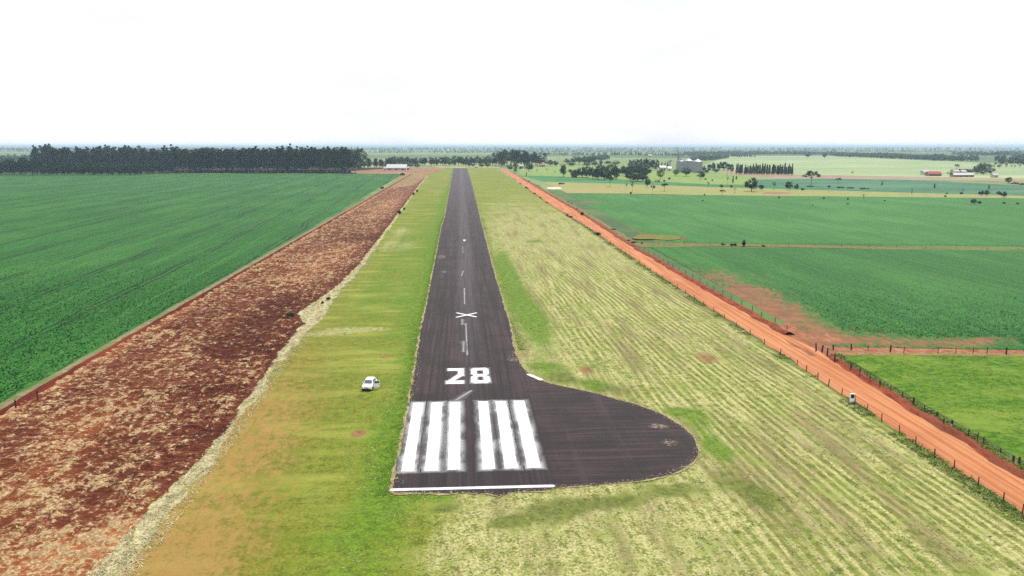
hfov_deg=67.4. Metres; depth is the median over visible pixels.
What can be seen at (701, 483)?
green sward
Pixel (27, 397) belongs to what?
soil bank
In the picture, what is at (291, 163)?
eucalyptus tree
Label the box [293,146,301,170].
eucalyptus tree
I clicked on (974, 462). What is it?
dirt road
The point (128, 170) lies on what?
broadleaf tree
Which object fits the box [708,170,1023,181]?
bare field
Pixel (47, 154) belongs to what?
eucalyptus tree
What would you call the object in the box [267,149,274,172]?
eucalyptus tree
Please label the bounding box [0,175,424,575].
ploughed field
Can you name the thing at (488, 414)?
runway
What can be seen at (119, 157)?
eucalyptus tree
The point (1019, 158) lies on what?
woods
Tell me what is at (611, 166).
broadleaf tree
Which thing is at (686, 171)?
broadleaf tree
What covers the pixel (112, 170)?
broadleaf tree
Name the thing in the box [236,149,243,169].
eucalyptus tree
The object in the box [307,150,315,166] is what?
eucalyptus tree
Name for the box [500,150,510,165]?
eucalyptus tree
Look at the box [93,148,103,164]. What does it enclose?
eucalyptus tree
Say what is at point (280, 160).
eucalyptus tree
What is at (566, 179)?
green field
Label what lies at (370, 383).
parked car
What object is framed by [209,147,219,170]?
eucalyptus tree
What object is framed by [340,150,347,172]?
eucalyptus tree
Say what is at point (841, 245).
wire fence
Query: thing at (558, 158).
ground
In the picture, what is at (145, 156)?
eucalyptus tree
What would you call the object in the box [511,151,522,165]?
eucalyptus tree
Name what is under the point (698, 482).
dry sward
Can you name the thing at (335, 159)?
eucalyptus tree
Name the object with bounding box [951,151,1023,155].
woods
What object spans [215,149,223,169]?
eucalyptus tree
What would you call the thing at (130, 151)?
eucalyptus tree
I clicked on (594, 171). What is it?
broadleaf tree
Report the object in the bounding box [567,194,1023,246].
crop field
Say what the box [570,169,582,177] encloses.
broadleaf tree
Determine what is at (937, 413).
wire fence
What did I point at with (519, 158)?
eucalyptus tree
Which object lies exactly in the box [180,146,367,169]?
eucalyptus wood
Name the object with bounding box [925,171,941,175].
barn
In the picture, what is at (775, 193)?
soil patch
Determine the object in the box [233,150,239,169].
eucalyptus tree
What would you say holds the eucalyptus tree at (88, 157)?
on the wood floor
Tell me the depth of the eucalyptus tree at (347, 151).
1078.93 m
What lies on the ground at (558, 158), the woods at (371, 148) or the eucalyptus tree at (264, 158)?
the woods at (371, 148)
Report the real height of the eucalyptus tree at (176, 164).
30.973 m
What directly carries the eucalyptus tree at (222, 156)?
on the wood floor
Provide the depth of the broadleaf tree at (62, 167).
999.73 m
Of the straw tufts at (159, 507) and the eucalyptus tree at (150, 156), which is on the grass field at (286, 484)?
the straw tufts at (159, 507)
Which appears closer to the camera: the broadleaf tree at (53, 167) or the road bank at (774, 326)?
the road bank at (774, 326)
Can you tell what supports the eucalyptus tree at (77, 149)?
on the wood floor
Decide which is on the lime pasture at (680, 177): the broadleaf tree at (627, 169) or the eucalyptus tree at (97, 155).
the broadleaf tree at (627, 169)
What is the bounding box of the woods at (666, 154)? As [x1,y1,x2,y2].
[494,151,755,156]
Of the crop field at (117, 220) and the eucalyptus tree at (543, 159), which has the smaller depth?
the crop field at (117, 220)
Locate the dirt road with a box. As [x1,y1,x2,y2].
[500,169,1023,513]
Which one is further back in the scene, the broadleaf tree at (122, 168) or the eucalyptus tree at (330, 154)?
the eucalyptus tree at (330, 154)
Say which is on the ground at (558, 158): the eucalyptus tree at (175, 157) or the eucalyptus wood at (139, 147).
the eucalyptus tree at (175, 157)
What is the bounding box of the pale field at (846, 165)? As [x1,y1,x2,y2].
[702,156,1023,178]
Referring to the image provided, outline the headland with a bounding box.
[387,174,428,188]
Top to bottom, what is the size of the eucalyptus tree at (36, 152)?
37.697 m
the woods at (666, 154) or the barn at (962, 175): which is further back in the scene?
the woods at (666, 154)
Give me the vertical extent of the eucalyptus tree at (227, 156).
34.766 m
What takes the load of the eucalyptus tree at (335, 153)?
on the wood floor
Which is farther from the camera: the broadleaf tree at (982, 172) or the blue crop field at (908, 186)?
the broadleaf tree at (982, 172)
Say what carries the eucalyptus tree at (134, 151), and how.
on the wood floor
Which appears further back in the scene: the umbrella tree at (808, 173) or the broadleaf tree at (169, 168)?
the broadleaf tree at (169, 168)
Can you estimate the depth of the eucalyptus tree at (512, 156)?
1443.04 m
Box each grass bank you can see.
[512,172,635,241]
[843,358,1022,468]
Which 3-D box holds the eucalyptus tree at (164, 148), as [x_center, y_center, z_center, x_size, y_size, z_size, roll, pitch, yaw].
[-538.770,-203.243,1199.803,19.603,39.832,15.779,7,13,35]
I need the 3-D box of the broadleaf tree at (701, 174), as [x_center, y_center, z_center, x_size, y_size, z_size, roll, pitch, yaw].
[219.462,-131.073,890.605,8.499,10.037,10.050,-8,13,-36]
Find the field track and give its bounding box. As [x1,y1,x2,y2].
[828,351,1023,355]
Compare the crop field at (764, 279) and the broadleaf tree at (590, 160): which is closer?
the crop field at (764, 279)
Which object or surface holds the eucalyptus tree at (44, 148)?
on the wood floor
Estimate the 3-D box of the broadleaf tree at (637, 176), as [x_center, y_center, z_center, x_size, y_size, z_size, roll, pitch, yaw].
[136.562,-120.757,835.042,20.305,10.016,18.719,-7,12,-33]
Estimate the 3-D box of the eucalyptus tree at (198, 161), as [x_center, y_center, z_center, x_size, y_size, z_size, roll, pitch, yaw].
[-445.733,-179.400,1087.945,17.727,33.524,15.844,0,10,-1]
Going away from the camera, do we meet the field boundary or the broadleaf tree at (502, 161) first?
the field boundary
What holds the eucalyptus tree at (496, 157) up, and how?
on the grass at (463, 166)
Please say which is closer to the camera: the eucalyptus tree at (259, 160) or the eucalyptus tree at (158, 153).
the eucalyptus tree at (259, 160)
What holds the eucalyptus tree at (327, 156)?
on the wood floor
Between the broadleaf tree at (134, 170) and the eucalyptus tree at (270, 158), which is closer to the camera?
the broadleaf tree at (134, 170)
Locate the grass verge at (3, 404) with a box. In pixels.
[0,174,409,409]
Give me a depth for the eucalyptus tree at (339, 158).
1079.25 m
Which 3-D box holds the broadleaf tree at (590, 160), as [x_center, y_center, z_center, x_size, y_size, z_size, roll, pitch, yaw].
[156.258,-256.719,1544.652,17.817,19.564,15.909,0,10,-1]
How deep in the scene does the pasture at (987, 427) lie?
122.71 m
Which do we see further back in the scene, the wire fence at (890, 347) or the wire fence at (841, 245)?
the wire fence at (841, 245)
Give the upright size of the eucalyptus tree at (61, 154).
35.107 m
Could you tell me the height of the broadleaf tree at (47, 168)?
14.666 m
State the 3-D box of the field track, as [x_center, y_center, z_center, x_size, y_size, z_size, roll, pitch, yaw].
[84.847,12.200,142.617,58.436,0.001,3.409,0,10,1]
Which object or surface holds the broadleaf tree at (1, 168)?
on the wood floor
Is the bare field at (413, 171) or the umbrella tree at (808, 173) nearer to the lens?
the umbrella tree at (808, 173)
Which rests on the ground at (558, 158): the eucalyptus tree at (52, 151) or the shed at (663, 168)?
the shed at (663, 168)
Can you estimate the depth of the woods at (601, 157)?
2116.95 m
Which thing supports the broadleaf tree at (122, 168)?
on the wood floor
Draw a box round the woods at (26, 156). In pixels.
[0,154,31,159]
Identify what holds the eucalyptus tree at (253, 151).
on the wood floor
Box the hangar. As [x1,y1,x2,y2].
[386,164,407,169]
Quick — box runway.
[391,168,697,495]
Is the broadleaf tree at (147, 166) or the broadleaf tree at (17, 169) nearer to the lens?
the broadleaf tree at (17, 169)
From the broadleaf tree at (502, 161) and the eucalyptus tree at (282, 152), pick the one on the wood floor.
the eucalyptus tree at (282, 152)
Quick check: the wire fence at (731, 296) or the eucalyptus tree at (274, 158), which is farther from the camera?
the eucalyptus tree at (274, 158)
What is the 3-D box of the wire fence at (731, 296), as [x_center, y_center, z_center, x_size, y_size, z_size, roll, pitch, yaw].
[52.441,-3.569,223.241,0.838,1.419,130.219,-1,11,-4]
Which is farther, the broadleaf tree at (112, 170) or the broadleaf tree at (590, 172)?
the broadleaf tree at (112, 170)
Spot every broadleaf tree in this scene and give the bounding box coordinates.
[0,161,5,173]
[3,157,11,174]
[9,158,16,174]
[13,161,22,174]
[16,157,28,174]
[27,158,35,172]
[30,157,40,174]
[38,165,46,174]
[42,165,51,174]
[50,164,58,173]
[56,163,64,174]
[59,164,67,174]
[64,164,73,173]
[75,165,87,173]
[83,161,92,174]
[88,164,98,174]
[96,165,104,173]
[101,163,110,174]
[107,166,115,174]
[116,165,121,174]
[120,164,125,174]
[124,165,131,174]
[130,165,138,174]
[135,163,144,174]
[142,163,151,173]
[148,163,156,173]
[156,162,163,172]
[158,161,165,172]
[166,162,175,172]
[498,159,505,166]
[522,157,530,164]
[524,164,532,170]
[560,164,566,176]
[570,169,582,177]
[575,157,583,162]
[582,166,590,177]
[585,156,593,163]
[587,167,597,177]
[592,169,603,178]
[596,164,604,176]
[598,168,610,179]
[604,164,617,176]
[612,168,621,178]
[621,167,633,174]
[625,172,632,179]
[629,172,645,180]
[633,166,642,173]
[639,166,650,175]
[645,176,650,186]
[656,170,664,178]
[681,168,692,174]
[697,171,704,176]
[744,178,758,191]
[784,181,793,187]
[972,166,980,173]
[979,162,985,169]
[979,169,988,174]
[983,163,991,170]
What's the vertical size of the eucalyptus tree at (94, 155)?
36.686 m
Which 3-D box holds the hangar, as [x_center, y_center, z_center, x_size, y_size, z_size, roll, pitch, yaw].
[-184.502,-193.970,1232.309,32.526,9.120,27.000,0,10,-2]
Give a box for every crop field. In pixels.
[0,174,400,402]
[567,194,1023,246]
[650,247,1023,350]
[756,179,1023,195]
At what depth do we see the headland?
854.45 m
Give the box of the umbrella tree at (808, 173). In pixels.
[803,171,820,181]
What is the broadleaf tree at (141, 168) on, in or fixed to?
on the wood floor
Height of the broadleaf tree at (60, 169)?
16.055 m
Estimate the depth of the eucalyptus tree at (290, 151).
1091.81 m
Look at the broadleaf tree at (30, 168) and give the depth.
1000.56 m
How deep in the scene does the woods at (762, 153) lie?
3253.68 m
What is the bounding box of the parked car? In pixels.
[362,377,379,389]
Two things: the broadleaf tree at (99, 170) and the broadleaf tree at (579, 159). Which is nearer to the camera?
the broadleaf tree at (99, 170)
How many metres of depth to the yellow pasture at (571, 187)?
648.58 m
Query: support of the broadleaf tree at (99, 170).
on the wood floor
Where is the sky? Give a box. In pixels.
[0,0,1023,145]
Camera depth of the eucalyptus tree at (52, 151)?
1199.60 m
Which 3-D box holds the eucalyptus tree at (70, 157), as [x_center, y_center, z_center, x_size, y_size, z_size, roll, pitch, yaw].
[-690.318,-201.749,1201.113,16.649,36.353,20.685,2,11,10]
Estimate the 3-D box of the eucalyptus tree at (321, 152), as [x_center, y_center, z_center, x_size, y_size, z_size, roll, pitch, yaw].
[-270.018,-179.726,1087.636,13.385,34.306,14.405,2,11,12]
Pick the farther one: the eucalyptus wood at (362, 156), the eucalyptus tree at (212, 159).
the eucalyptus wood at (362, 156)
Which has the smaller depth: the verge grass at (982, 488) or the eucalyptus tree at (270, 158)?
the verge grass at (982, 488)
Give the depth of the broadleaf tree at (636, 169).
1003.10 m
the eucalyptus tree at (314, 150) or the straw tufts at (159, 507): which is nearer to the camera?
the straw tufts at (159, 507)
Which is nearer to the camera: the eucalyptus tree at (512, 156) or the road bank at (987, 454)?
the road bank at (987, 454)
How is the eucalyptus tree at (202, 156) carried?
on the ground at (558, 158)
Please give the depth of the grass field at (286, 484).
92.14 m
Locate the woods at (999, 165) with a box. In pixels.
[976,163,1020,166]
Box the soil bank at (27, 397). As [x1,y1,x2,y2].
[0,173,412,415]
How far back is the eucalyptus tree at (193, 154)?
1083.79 m
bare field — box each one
[351,168,444,174]
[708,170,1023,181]
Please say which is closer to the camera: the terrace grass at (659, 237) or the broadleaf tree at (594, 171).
the terrace grass at (659, 237)
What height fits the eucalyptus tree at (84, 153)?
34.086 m
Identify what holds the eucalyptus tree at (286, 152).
on the wood floor
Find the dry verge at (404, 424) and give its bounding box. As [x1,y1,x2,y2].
[389,172,700,496]
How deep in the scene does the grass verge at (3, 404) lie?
160.62 m
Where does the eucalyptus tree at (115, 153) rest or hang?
on the wood floor
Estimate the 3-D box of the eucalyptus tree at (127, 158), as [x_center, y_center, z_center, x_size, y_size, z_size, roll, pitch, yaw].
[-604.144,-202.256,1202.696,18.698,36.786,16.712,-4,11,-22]
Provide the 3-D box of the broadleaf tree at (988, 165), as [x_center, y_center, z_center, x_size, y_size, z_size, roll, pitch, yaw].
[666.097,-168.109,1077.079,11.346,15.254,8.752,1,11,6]
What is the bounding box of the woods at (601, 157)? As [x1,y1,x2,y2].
[588,154,609,159]
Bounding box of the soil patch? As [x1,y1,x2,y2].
[763,192,788,193]
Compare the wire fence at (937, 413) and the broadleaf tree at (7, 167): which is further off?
the broadleaf tree at (7, 167)
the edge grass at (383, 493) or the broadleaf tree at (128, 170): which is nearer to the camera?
the edge grass at (383, 493)
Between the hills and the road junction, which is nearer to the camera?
the road junction
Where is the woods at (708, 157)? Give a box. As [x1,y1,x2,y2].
[690,153,729,160]
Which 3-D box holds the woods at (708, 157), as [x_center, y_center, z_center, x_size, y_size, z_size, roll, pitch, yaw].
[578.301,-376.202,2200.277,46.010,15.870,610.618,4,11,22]
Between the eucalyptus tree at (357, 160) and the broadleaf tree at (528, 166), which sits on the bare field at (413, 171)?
the eucalyptus tree at (357, 160)
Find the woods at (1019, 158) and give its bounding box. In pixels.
[994,154,1023,164]
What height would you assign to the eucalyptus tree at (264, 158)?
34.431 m
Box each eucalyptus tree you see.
[32,147,41,160]
[40,144,49,164]
[42,146,52,164]
[49,147,57,163]
[51,148,60,164]
[55,148,67,163]
[60,147,69,163]
[65,147,75,163]
[72,149,83,164]
[75,146,83,164]
[81,149,88,163]
[83,146,93,162]
[90,147,98,161]
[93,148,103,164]
[97,145,104,165]
[101,144,109,164]
[109,148,116,164]
[111,147,118,164]
[115,147,123,164]
[119,147,131,165]
[124,146,135,163]
[131,148,139,162]
[140,148,148,163]
[148,149,157,163]
[152,148,158,163]
[153,149,164,162]
[160,145,168,163]
[168,150,176,168]
[173,148,181,172]
[174,151,183,172]
[180,149,186,172]
[181,149,191,172]
[188,150,196,172]
[191,149,202,169]
[197,151,204,172]
[205,150,214,171]
[208,148,214,170]
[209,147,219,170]
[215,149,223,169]
[218,151,225,166]
[223,149,232,172]
[228,149,237,170]
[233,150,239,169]
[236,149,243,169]
[236,150,245,170]
[241,148,250,172]
[248,148,260,172]
[253,150,260,172]
[258,151,267,172]
[261,149,270,172]
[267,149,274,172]
[270,150,279,166]
[275,148,285,170]
[275,149,282,170]
[283,148,289,168]
[287,146,294,172]
[288,149,297,172]
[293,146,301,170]
[300,150,310,172]
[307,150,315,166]
[309,148,319,170]
[312,147,319,172]
[317,149,324,169]
[322,146,331,172]
[326,148,334,172]
[330,149,337,166]
[334,150,338,170]
[336,148,343,172]
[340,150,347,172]
[341,147,350,172]
[349,151,360,172]
[492,154,501,164]
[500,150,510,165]
[508,150,517,165]
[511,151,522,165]
[516,151,524,164]
[530,153,538,162]
[532,155,542,164]
[542,153,547,163]
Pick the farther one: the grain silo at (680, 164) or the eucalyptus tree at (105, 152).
the eucalyptus tree at (105, 152)
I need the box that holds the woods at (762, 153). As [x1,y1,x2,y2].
[683,150,850,154]
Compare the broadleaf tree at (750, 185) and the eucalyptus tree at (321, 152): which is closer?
the broadleaf tree at (750, 185)
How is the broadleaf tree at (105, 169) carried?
on the wood floor
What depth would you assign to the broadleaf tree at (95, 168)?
1001.34 m
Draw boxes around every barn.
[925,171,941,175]
[950,173,973,176]
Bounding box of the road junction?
[776,320,1022,355]
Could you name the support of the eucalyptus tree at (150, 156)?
on the wood floor
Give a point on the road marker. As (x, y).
(852, 397)
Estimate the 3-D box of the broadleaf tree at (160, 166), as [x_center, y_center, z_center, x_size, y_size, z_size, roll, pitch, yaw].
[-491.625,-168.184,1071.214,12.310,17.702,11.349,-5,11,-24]
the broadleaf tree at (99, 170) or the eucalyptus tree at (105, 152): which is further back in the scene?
the eucalyptus tree at (105, 152)
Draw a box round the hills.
[0,146,1023,148]
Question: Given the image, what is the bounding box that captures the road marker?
[849,393,854,402]
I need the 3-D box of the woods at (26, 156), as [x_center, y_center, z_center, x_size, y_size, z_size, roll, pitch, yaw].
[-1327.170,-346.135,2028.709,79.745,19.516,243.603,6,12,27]
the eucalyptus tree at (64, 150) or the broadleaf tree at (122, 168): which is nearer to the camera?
the broadleaf tree at (122, 168)
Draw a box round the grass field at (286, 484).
[92,168,1023,575]
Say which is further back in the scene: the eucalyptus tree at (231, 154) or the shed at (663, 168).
the shed at (663, 168)
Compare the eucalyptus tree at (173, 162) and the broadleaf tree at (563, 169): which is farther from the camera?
the eucalyptus tree at (173, 162)
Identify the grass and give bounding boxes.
[366,217,443,495]
[420,163,509,167]
[482,216,528,350]
[567,216,1023,525]
[632,234,680,239]
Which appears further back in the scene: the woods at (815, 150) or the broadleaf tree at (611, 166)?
the woods at (815, 150)
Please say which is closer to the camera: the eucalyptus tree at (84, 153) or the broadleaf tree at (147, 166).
the broadleaf tree at (147, 166)
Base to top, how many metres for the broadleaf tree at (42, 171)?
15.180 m
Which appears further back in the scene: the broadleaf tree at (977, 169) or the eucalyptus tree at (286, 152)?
the eucalyptus tree at (286, 152)
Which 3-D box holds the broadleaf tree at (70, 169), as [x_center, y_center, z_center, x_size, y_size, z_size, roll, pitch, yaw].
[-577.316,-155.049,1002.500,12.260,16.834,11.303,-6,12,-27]
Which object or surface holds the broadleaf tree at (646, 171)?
on the lime pasture at (680, 177)
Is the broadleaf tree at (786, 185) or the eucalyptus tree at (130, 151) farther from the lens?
the eucalyptus tree at (130, 151)
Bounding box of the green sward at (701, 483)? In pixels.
[346,313,1023,575]
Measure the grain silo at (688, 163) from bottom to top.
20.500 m
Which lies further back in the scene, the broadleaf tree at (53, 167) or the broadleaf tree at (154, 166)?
the broadleaf tree at (154, 166)
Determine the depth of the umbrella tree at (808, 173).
734.96 m
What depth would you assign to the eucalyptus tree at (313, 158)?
1088.35 m
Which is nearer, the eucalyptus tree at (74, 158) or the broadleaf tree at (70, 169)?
the broadleaf tree at (70, 169)
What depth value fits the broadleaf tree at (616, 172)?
888.87 m
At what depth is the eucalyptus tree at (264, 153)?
1078.79 m
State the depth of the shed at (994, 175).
936.88 m
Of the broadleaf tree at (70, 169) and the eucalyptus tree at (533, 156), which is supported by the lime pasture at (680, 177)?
the eucalyptus tree at (533, 156)
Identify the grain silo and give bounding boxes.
[676,158,684,171]
[685,158,692,171]
[692,158,702,172]
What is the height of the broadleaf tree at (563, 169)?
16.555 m
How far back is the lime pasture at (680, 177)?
968.26 m
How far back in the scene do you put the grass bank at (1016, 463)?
100.65 m
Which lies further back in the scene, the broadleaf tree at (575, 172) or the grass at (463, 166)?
the grass at (463, 166)
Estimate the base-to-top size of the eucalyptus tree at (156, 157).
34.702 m
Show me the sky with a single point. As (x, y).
(73, 72)
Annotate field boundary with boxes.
[631,242,1023,250]
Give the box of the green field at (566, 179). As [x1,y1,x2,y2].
[520,175,784,188]
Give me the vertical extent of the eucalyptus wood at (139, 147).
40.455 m
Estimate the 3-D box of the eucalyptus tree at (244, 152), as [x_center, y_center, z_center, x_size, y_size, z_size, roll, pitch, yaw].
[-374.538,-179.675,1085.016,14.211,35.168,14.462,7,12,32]
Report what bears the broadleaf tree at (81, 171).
on the wood floor
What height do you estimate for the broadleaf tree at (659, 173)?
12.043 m
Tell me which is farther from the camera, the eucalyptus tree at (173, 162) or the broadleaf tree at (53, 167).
the eucalyptus tree at (173, 162)
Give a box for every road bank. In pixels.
[523,179,794,334]
[828,354,1023,479]
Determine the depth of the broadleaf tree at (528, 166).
1169.90 m
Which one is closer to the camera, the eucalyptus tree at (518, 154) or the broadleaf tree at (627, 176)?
the broadleaf tree at (627, 176)
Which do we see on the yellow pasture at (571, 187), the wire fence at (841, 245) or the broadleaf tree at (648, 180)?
the broadleaf tree at (648, 180)
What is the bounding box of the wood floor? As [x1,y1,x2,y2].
[1,168,382,173]
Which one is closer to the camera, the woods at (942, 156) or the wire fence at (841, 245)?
the wire fence at (841, 245)
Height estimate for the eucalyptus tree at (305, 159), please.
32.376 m
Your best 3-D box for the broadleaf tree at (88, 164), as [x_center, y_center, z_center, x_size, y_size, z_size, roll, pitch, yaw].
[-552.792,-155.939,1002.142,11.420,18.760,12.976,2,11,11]
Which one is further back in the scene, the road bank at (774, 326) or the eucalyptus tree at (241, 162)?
the eucalyptus tree at (241, 162)
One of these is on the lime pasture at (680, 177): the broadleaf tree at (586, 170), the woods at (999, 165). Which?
the broadleaf tree at (586, 170)
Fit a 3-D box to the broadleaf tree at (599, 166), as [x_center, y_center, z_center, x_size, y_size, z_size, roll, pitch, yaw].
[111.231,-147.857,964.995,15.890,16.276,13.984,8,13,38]
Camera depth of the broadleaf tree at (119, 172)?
1000.88 m
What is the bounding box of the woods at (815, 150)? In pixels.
[363,149,1023,152]
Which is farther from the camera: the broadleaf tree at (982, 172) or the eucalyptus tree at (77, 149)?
the eucalyptus tree at (77, 149)
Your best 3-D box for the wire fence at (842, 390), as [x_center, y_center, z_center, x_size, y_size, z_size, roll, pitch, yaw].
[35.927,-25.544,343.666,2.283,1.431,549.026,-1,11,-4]
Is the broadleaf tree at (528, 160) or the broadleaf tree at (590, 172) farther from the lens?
the broadleaf tree at (528, 160)
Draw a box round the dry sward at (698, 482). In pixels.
[342,313,1020,575]
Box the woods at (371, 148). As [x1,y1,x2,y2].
[0,147,1018,151]
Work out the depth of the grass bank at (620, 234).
420.33 m
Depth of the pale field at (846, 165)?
1513.84 m
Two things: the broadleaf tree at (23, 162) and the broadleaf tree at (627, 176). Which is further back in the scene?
the broadleaf tree at (23, 162)
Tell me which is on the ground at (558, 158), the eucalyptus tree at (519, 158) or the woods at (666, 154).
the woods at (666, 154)
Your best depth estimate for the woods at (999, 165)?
1369.88 m
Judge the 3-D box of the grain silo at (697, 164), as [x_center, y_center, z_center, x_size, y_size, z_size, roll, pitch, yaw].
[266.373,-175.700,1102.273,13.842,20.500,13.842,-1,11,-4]
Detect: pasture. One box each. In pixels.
[517,165,770,184]
[542,182,1023,197]
[845,355,1023,460]
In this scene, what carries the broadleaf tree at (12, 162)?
on the wood floor
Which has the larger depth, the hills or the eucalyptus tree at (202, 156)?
the hills
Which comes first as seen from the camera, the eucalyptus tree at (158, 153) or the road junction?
the road junction
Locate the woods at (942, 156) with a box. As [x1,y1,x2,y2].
[828,152,979,160]
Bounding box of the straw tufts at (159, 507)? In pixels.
[82,245,378,575]
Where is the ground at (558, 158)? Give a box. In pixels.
[0,148,1023,495]
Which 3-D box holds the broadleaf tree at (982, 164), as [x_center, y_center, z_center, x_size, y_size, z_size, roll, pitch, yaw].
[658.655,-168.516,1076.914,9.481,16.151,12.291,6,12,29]
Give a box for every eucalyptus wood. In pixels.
[41,145,163,166]
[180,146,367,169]
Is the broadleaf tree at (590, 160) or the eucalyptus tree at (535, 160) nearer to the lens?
the eucalyptus tree at (535, 160)
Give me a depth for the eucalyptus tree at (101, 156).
1198.71 m
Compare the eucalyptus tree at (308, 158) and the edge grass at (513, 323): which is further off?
the eucalyptus tree at (308, 158)
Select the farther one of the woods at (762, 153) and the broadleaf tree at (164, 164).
the woods at (762, 153)
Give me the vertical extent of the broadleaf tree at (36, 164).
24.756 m
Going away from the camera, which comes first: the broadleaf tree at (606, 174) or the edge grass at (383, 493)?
the edge grass at (383, 493)
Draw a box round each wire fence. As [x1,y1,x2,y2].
[537,195,1023,513]
[633,241,1018,249]
[639,247,787,329]
[815,343,1020,462]
[821,344,1020,353]
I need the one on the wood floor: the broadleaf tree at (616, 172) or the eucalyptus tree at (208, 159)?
the eucalyptus tree at (208, 159)
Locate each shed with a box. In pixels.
[659,166,665,170]
[990,173,998,177]
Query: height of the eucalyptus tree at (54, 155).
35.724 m
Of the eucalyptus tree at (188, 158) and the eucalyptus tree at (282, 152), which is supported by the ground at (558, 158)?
the eucalyptus tree at (188, 158)
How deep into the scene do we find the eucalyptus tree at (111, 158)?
1198.84 m

